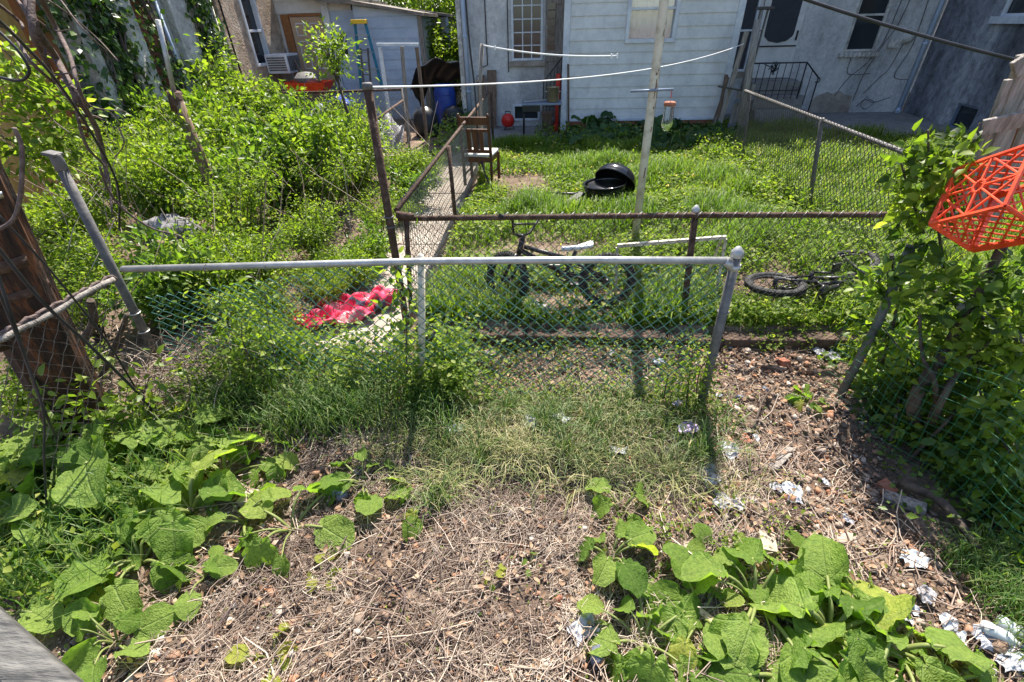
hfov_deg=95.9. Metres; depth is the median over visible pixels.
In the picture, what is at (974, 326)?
bush
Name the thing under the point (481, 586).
dry leaves
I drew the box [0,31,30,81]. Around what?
cable
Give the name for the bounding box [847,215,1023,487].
bush
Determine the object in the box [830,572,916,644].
burdock plant
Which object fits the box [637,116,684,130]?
broadleaf plant
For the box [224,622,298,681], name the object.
burdock plant
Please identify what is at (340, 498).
stone
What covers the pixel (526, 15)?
window
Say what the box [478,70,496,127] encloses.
plank
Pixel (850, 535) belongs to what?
stone
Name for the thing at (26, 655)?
handrail
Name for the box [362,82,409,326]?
fence post
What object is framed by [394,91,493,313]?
chain link fence
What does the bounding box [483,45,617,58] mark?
clothesline
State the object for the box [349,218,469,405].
shrub
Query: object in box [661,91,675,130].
bird feeder
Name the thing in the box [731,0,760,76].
window
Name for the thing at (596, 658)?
wrapper
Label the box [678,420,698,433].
crumpled wrapper
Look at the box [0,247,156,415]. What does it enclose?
cable
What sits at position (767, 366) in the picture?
plank
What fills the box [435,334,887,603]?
ground cover
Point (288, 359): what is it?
burdock plant
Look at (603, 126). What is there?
broadleaf plant
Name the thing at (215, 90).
shrub
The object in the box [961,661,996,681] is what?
crumpled wrapper
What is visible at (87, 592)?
burdock plant
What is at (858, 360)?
fence
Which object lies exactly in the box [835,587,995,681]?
burdock plant
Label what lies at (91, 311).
dead shrub
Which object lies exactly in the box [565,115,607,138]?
broadleaf plant
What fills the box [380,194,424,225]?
shrub
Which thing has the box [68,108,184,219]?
shrub
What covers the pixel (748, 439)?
brick
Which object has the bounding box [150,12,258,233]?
vine
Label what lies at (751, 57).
gate post
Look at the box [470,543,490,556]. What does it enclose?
bark piece
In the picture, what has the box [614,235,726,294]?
metal frame
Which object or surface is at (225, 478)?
burdock plant
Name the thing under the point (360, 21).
stepladder
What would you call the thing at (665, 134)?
broadleaf plant
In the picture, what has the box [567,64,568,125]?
stake
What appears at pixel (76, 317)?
shrub
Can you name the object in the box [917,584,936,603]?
crumpled wrapper
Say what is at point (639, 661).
burdock plant
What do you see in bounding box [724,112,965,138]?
pavement
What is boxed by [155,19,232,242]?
pole
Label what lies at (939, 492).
ground cover
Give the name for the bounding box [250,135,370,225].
shrub
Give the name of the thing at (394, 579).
stick
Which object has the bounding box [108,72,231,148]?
shrub
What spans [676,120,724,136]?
broadleaf plant
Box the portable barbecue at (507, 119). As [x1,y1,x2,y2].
[501,111,514,130]
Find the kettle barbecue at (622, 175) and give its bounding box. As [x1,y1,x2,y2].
[583,163,635,201]
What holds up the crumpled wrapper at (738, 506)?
on the ground at (800, 424)
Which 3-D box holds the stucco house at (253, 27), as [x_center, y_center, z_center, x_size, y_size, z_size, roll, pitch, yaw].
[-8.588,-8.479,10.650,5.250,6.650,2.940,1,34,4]
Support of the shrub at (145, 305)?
on the ground at (800, 424)
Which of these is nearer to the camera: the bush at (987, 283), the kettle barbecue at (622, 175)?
the bush at (987, 283)
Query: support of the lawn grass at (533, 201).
on the ground at (800, 424)
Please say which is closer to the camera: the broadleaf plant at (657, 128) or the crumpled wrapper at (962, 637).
the crumpled wrapper at (962, 637)
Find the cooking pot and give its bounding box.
[545,86,560,102]
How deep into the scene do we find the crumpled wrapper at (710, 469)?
2.69 m
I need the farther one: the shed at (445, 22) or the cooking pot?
the shed at (445, 22)
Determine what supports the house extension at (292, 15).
on the ground at (800, 424)
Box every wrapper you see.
[446,422,463,433]
[522,414,537,427]
[553,412,569,422]
[567,613,599,646]
[590,644,603,666]
[610,445,626,453]
[652,357,664,363]
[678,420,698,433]
[701,463,720,484]
[713,490,743,509]
[720,441,738,458]
[752,434,759,441]
[769,482,782,492]
[781,481,804,506]
[813,347,824,354]
[822,478,830,484]
[824,348,841,359]
[842,513,854,523]
[899,548,929,568]
[899,616,913,625]
[911,605,919,616]
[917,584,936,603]
[939,612,958,631]
[953,625,966,645]
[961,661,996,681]
[971,623,1023,655]
[994,651,1023,671]
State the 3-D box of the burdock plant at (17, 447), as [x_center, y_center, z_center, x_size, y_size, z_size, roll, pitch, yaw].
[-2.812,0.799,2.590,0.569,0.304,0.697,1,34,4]
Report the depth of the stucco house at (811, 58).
11.39 m
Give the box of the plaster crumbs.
[472,352,972,681]
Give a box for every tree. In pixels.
[380,0,447,12]
[383,0,454,14]
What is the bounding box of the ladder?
[360,48,371,82]
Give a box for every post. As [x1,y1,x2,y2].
[41,150,167,370]
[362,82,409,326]
[478,44,484,173]
[553,73,560,130]
[718,19,761,126]
[740,6,774,88]
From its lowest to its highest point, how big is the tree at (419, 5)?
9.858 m
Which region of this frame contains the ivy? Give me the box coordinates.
[15,0,236,156]
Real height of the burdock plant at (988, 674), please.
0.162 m
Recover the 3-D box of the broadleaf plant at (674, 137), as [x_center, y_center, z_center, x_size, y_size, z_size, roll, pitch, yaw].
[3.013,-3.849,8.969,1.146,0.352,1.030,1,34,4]
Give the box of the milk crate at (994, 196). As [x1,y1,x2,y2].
[928,144,1023,252]
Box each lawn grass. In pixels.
[391,128,958,329]
[699,113,1023,307]
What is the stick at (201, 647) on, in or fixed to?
on the ground at (800, 424)
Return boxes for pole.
[0,160,110,440]
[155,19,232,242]
[631,0,673,239]
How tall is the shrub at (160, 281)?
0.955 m
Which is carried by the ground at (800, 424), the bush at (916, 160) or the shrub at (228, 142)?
the shrub at (228, 142)
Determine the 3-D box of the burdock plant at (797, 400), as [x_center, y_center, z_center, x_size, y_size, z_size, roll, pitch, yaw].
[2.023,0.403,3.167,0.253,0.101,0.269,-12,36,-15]
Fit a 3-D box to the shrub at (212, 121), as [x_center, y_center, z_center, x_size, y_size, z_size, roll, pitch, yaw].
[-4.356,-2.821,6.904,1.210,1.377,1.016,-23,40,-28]
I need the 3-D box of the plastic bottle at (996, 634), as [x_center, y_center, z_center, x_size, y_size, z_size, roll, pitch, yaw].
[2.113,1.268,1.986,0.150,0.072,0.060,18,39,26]
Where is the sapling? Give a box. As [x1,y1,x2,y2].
[297,14,378,174]
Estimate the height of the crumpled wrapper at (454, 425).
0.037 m
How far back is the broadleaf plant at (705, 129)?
9.28 m
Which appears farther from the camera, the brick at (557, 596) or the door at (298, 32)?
the door at (298, 32)
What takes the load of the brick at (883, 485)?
on the ground at (800, 424)
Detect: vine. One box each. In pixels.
[0,0,124,212]
[0,25,113,196]
[0,336,213,449]
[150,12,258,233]
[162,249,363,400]
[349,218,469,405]
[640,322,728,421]
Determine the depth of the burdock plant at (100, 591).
2.14 m
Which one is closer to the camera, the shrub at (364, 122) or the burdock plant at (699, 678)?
the burdock plant at (699, 678)
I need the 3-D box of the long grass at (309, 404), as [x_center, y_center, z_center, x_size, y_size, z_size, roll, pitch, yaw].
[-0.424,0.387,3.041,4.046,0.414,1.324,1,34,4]
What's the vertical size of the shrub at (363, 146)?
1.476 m
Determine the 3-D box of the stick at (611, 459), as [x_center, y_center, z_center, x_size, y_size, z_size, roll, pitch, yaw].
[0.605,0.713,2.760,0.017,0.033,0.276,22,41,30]
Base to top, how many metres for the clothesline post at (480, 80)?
1.992 m
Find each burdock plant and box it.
[0,394,149,490]
[0,430,58,546]
[0,464,121,574]
[0,481,51,571]
[0,515,78,605]
[1,422,143,546]
[6,573,63,633]
[14,403,192,508]
[22,522,140,605]
[29,586,106,636]
[37,423,210,561]
[54,510,197,621]
[61,597,179,681]
[103,401,203,460]
[107,446,245,559]
[116,427,220,516]
[134,375,215,420]
[148,403,236,463]
[170,434,288,515]
[173,545,238,620]
[186,480,290,547]
[203,405,258,457]
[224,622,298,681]
[233,481,354,577]
[241,436,302,488]
[280,328,324,364]
[295,344,360,383]
[306,553,341,592]
[312,447,412,515]
[384,477,456,541]
[411,390,453,423]
[479,560,506,590]
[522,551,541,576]
[574,519,658,597]
[577,559,719,681]
[585,477,649,522]
[642,619,719,681]
[643,542,744,669]
[680,537,846,681]
[686,522,749,591]
[692,581,859,681]
[748,533,916,681]
[778,530,853,606]
[778,607,908,681]
[785,384,828,412]
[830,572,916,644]
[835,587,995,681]
[887,630,1003,681]
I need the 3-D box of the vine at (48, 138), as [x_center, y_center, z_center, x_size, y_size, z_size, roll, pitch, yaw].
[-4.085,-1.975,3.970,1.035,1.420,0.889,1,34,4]
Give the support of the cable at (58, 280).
attached to the utility pole at (24, 301)
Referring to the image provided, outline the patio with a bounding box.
[452,126,560,147]
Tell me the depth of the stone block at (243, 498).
2.59 m
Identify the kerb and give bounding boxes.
[425,326,932,352]
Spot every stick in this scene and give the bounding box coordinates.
[171,583,246,675]
[255,519,354,637]
[354,510,456,527]
[376,563,404,634]
[440,402,510,415]
[602,445,624,476]
[603,562,658,620]
[675,417,696,478]
[752,385,777,430]
[811,416,867,477]
[897,477,984,551]
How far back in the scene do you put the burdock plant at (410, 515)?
2.49 m
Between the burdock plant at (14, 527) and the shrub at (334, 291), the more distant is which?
the shrub at (334, 291)
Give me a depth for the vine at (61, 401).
2.72 m
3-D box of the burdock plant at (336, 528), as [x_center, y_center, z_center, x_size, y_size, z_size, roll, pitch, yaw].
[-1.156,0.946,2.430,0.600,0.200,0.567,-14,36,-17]
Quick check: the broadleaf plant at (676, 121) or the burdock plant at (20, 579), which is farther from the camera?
the broadleaf plant at (676, 121)
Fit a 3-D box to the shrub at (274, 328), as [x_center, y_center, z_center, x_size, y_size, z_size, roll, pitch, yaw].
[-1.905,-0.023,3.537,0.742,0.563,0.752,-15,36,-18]
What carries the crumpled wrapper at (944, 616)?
on the ground at (800, 424)
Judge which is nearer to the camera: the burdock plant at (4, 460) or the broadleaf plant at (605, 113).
the burdock plant at (4, 460)
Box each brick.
[555,594,562,601]
[741,433,751,445]
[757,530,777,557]
[775,357,790,366]
[873,478,897,491]
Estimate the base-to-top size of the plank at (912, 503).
0.070 m
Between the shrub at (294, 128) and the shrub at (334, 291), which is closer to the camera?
the shrub at (334, 291)
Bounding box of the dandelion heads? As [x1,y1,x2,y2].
[503,141,708,190]
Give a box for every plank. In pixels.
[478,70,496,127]
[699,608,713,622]
[712,74,729,124]
[754,361,779,371]
[770,446,795,470]
[884,489,926,515]
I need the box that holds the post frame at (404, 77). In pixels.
[376,43,428,140]
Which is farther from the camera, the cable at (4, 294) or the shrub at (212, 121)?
the shrub at (212, 121)
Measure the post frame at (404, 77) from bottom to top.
1.966 m
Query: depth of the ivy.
7.42 m
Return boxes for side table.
[521,100,561,133]
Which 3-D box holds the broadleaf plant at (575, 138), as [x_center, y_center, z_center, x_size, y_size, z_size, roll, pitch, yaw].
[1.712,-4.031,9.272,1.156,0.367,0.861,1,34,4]
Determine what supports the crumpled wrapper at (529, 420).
on the matted grass at (520, 448)
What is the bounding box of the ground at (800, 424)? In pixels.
[0,44,1023,681]
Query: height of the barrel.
0.925 m
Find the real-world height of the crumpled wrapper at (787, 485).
0.042 m
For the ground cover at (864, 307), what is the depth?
2.78 m
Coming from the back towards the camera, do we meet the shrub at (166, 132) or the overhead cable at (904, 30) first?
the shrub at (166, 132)
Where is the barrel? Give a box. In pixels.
[433,83,455,125]
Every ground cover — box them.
[0,378,250,607]
[46,413,982,677]
[172,315,476,415]
[392,308,515,408]
[417,142,953,330]
[423,105,484,163]
[431,305,877,358]
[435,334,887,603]
[719,134,1022,257]
[798,348,1023,620]
[836,289,1023,543]
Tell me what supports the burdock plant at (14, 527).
on the ground at (800, 424)
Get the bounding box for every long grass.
[0,395,232,641]
[118,338,762,462]
[395,376,765,528]
[809,282,1023,583]
[916,516,1023,681]
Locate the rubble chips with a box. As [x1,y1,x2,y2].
[40,342,1023,681]
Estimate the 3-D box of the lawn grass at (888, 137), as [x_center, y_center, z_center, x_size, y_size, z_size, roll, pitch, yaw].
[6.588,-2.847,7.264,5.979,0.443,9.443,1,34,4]
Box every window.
[238,0,269,66]
[338,34,347,55]
[509,0,545,66]
[513,104,539,120]
[624,0,680,43]
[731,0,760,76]
[843,0,892,51]
[949,103,978,132]
[987,0,1023,23]
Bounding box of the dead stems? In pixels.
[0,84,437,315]
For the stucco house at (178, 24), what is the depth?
7.17 m
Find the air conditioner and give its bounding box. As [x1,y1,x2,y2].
[264,53,300,73]
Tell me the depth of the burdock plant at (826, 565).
1.97 m
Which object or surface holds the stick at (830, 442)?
on the ground at (800, 424)
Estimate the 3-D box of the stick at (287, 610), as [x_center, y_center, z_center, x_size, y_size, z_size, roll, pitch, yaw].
[-0.955,1.132,2.231,0.069,0.036,0.628,15,38,22]
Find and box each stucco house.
[0,0,230,210]
[211,0,292,91]
[455,0,563,125]
[725,0,947,121]
[903,0,1023,132]
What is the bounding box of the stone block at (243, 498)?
[237,489,258,505]
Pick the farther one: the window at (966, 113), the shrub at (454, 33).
the shrub at (454, 33)
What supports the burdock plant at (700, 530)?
on the ground at (800, 424)
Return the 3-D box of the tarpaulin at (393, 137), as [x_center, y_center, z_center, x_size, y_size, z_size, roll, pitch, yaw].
[-2.775,-4.316,9.756,0.910,0.834,0.807,1,34,4]
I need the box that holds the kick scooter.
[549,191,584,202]
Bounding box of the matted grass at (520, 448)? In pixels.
[305,374,811,557]
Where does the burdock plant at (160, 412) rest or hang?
on the ground at (800, 424)
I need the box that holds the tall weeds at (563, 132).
[534,120,731,147]
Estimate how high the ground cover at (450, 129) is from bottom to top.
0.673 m
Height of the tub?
0.310 m
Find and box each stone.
[143,213,202,242]
[332,490,348,502]
[836,532,856,549]
[866,563,878,572]
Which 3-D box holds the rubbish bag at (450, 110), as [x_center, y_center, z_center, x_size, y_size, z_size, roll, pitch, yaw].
[-1.413,-5.420,11.208,0.560,0.560,0.560,1,34,4]
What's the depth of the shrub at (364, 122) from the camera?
7.21 m
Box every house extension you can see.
[273,0,386,117]
[560,0,746,133]
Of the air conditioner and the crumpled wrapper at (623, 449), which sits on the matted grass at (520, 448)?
the crumpled wrapper at (623, 449)
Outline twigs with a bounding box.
[59,331,1023,681]
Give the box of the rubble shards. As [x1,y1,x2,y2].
[94,345,1022,681]
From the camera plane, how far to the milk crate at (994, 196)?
2.32 m
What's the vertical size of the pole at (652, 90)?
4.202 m
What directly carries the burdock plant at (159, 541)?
on the ground at (800, 424)
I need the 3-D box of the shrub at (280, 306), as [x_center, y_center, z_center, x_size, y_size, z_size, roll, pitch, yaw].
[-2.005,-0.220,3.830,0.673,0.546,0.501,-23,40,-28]
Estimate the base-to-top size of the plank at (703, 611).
0.029 m
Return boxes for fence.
[0,275,173,472]
[120,246,743,405]
[215,88,409,153]
[360,99,408,195]
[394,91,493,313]
[396,205,981,315]
[731,89,975,249]
[815,244,1023,553]
[960,53,1023,220]
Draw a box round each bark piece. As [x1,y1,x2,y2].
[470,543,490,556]
[488,553,502,565]
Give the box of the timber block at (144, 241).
[138,234,184,251]
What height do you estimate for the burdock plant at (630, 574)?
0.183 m
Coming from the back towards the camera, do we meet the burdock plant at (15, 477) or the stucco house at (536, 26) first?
the stucco house at (536, 26)
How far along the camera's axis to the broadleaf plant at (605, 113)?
10.10 m
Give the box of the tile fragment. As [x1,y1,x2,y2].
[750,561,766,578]
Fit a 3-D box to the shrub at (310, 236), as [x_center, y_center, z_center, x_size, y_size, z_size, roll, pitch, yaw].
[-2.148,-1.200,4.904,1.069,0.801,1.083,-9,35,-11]
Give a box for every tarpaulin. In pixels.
[326,94,353,105]
[378,113,404,151]
[410,58,460,105]
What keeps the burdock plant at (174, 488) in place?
on the ground at (800, 424)
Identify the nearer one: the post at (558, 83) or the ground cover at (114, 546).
the ground cover at (114, 546)
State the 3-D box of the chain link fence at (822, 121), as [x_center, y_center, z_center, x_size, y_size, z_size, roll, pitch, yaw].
[3.830,-2.165,5.822,0.354,1.247,5.508,2,35,5]
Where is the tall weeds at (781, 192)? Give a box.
[684,132,940,303]
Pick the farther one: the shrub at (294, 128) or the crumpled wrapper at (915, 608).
the shrub at (294, 128)
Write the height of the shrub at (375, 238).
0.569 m
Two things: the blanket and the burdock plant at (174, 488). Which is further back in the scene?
the blanket
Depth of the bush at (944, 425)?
2.86 m
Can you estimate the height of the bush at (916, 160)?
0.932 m
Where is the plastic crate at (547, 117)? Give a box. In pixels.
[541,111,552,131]
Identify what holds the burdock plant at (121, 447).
on the ground at (800, 424)
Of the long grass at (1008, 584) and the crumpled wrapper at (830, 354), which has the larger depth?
the crumpled wrapper at (830, 354)
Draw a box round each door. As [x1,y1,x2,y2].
[289,16,335,86]
[544,0,563,106]
[752,0,807,77]
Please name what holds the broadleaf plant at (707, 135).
on the ground at (800, 424)
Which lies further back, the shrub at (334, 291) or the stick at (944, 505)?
the shrub at (334, 291)
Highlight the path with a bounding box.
[300,152,477,354]
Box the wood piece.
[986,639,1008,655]
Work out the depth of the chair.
6.93 m
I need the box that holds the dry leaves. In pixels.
[99,342,1023,681]
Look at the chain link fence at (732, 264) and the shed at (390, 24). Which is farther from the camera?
the shed at (390, 24)
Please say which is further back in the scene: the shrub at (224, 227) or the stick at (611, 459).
the shrub at (224, 227)
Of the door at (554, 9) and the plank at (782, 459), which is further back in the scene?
the door at (554, 9)
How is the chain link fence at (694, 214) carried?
on the ground at (800, 424)
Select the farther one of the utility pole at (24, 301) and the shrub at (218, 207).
the shrub at (218, 207)
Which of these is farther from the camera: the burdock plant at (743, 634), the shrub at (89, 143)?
the shrub at (89, 143)
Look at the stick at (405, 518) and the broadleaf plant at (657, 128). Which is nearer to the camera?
the stick at (405, 518)
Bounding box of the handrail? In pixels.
[0,606,83,681]
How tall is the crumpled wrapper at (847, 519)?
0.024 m
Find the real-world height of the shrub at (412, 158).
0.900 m
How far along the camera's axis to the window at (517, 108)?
11.36 m
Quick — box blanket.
[284,285,396,329]
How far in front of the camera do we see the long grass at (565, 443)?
2.81 m
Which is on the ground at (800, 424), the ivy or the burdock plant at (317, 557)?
the burdock plant at (317, 557)
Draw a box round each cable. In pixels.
[0,19,120,228]
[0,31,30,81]
[0,127,24,230]
[0,215,135,387]
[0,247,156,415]
[0,276,59,441]
[0,291,47,509]
[98,166,183,242]
[465,0,493,189]
[802,0,1014,60]
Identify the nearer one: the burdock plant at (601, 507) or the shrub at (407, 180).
the burdock plant at (601, 507)
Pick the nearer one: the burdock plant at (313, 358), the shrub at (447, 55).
the burdock plant at (313, 358)
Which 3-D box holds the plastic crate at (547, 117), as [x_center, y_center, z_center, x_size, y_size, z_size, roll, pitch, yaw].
[0.811,-5.096,10.719,0.270,0.400,0.340,1,34,4]
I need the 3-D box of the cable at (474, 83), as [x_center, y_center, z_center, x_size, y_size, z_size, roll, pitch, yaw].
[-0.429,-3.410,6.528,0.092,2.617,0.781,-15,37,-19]
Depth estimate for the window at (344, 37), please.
12.21 m
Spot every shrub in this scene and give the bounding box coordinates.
[0,333,130,422]
[10,119,144,210]
[21,176,137,260]
[29,298,291,458]
[33,219,136,297]
[47,248,129,343]
[60,110,217,226]
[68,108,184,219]
[79,206,228,335]
[105,261,225,334]
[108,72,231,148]
[114,89,210,150]
[117,98,247,191]
[142,126,286,236]
[147,147,290,252]
[156,207,270,302]
[160,115,266,174]
[161,78,279,124]
[165,102,255,160]
[177,49,271,103]
[181,209,309,297]
[186,74,247,110]
[197,269,287,336]
[202,299,312,367]
[209,103,348,221]
[210,90,305,143]
[222,70,290,119]
[227,278,313,333]
[239,79,336,140]
[240,93,355,194]
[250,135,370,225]
[261,104,361,215]
[262,186,358,260]
[289,256,362,306]
[290,243,374,296]
[296,84,387,130]
[302,99,394,204]
[305,234,388,286]
[323,105,392,180]
[339,213,403,258]
[345,184,404,235]
[371,136,444,184]
[374,162,447,207]
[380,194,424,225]
[393,0,456,27]
[415,10,460,94]
[415,151,448,178]
[438,16,461,91]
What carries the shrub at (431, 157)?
on the ground at (800, 424)
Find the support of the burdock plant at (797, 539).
on the ground at (800, 424)
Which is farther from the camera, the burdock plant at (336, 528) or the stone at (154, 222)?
the stone at (154, 222)
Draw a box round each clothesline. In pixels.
[373,44,742,87]
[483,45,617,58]
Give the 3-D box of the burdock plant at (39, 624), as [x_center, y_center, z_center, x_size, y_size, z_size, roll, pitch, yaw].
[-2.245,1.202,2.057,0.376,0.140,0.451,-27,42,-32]
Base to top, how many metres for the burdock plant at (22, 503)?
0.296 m
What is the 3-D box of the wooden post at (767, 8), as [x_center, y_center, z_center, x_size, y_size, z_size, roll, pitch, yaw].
[4.746,-5.682,8.994,0.280,1.355,0.180,1,34,4]
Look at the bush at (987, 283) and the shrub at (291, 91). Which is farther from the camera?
the shrub at (291, 91)
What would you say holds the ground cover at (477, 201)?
on the ground at (800, 424)
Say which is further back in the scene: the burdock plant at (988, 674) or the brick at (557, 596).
the brick at (557, 596)
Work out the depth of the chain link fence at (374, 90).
8.63 m
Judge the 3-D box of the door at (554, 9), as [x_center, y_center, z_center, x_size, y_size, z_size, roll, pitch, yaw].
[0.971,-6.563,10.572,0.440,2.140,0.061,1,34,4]
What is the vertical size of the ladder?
0.881 m
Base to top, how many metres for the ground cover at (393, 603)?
0.186 m
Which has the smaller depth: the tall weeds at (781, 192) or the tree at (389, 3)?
the tall weeds at (781, 192)
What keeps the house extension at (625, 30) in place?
on the ground at (800, 424)
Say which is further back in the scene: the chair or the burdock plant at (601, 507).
the chair
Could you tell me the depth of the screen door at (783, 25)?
11.30 m
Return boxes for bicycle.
[487,214,635,306]
[744,249,894,299]
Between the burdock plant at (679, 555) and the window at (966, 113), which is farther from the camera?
the window at (966, 113)
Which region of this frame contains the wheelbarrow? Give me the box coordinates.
[269,80,345,111]
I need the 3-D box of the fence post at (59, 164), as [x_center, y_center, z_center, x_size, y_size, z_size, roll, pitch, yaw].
[-2.653,-0.340,3.152,0.228,1.824,0.085,15,38,22]
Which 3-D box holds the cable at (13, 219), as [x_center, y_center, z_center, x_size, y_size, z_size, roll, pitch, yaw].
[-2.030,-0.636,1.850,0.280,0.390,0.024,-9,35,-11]
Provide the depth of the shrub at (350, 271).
4.51 m
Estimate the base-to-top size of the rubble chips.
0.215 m
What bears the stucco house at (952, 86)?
on the ground at (800, 424)
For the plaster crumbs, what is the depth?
2.27 m
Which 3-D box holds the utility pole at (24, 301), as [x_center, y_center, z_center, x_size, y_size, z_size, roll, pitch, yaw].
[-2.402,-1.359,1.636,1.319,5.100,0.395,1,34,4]
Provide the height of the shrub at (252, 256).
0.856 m
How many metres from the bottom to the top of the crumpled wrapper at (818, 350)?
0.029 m
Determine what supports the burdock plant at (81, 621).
on the ground at (800, 424)
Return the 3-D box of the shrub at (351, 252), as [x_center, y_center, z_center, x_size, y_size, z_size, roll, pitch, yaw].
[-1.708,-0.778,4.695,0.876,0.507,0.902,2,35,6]
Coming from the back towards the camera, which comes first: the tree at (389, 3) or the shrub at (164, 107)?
the tree at (389, 3)
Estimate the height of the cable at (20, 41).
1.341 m
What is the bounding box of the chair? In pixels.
[456,113,500,184]
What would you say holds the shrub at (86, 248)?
on the ground at (800, 424)
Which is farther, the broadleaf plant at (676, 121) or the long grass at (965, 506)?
the broadleaf plant at (676, 121)
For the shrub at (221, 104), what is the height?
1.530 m
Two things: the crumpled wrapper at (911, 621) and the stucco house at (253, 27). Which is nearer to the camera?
the crumpled wrapper at (911, 621)
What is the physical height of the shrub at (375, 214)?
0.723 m
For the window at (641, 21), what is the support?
in the house extension at (625, 30)
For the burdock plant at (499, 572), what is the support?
on the ground at (800, 424)
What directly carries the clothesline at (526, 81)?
attached to the fence post at (367, 88)
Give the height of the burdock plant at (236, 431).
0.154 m
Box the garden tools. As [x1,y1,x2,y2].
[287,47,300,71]
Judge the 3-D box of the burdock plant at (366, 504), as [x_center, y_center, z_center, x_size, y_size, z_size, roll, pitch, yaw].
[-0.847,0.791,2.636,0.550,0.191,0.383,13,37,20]
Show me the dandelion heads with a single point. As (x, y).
(612, 160)
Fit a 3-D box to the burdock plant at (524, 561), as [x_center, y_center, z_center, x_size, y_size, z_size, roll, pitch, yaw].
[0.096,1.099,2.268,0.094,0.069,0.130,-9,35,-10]
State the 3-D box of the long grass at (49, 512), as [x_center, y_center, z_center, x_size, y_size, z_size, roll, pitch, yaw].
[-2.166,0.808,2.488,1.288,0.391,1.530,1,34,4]
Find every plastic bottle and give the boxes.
[981,620,1023,650]
[994,615,1023,639]
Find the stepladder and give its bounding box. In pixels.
[350,19,382,88]
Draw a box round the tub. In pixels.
[293,71,320,82]
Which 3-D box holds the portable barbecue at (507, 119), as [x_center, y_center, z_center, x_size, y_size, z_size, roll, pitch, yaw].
[-0.097,-5.250,10.985,0.320,0.409,0.320,1,34,4]
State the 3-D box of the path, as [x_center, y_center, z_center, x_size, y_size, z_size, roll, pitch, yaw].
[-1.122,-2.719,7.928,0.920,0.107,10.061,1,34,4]
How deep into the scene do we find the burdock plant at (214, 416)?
2.92 m
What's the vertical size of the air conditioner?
0.420 m
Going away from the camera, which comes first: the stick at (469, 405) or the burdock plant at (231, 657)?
the burdock plant at (231, 657)
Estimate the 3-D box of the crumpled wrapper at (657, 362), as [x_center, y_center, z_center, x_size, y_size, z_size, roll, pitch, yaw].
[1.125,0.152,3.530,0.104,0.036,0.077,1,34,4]
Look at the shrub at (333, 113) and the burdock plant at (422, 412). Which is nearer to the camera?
the burdock plant at (422, 412)
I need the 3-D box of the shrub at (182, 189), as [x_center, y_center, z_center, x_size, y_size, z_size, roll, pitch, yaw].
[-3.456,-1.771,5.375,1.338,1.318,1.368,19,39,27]
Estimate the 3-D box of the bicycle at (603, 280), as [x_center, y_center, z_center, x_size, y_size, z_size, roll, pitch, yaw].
[0.409,-0.747,3.971,1.272,0.910,0.462,-5,34,-5]
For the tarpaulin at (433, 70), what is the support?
on the ground at (800, 424)
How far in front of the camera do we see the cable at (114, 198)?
3.40 m
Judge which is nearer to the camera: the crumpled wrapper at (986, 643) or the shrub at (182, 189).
the crumpled wrapper at (986, 643)
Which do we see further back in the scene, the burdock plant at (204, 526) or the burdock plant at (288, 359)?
the burdock plant at (288, 359)
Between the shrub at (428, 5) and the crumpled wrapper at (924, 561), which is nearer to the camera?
the crumpled wrapper at (924, 561)
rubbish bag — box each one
[414,106,439,137]
[442,105,463,130]
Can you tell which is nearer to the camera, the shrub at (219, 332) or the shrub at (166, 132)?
the shrub at (219, 332)
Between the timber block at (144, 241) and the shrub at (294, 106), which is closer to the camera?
the timber block at (144, 241)
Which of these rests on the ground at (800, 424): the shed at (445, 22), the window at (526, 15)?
the shed at (445, 22)
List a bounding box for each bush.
[842,269,1023,519]
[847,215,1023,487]
[847,334,996,487]
[873,118,1000,268]
[912,322,1022,445]
[948,419,1023,547]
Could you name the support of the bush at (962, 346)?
on the ground at (800, 424)
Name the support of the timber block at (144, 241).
on the shrub
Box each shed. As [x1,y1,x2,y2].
[345,0,446,118]
[412,9,461,103]
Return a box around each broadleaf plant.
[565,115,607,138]
[569,130,616,144]
[584,118,621,137]
[598,110,643,132]
[615,135,654,149]
[616,114,673,140]
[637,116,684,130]
[651,132,698,153]
[656,124,702,143]
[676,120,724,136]
[691,131,741,150]
[692,122,742,140]
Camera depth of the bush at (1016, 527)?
2.45 m
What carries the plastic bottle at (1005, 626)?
on the ground at (800, 424)
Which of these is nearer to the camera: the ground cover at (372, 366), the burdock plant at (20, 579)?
the burdock plant at (20, 579)
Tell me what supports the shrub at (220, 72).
on the ground at (800, 424)
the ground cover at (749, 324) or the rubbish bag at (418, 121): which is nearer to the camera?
the ground cover at (749, 324)

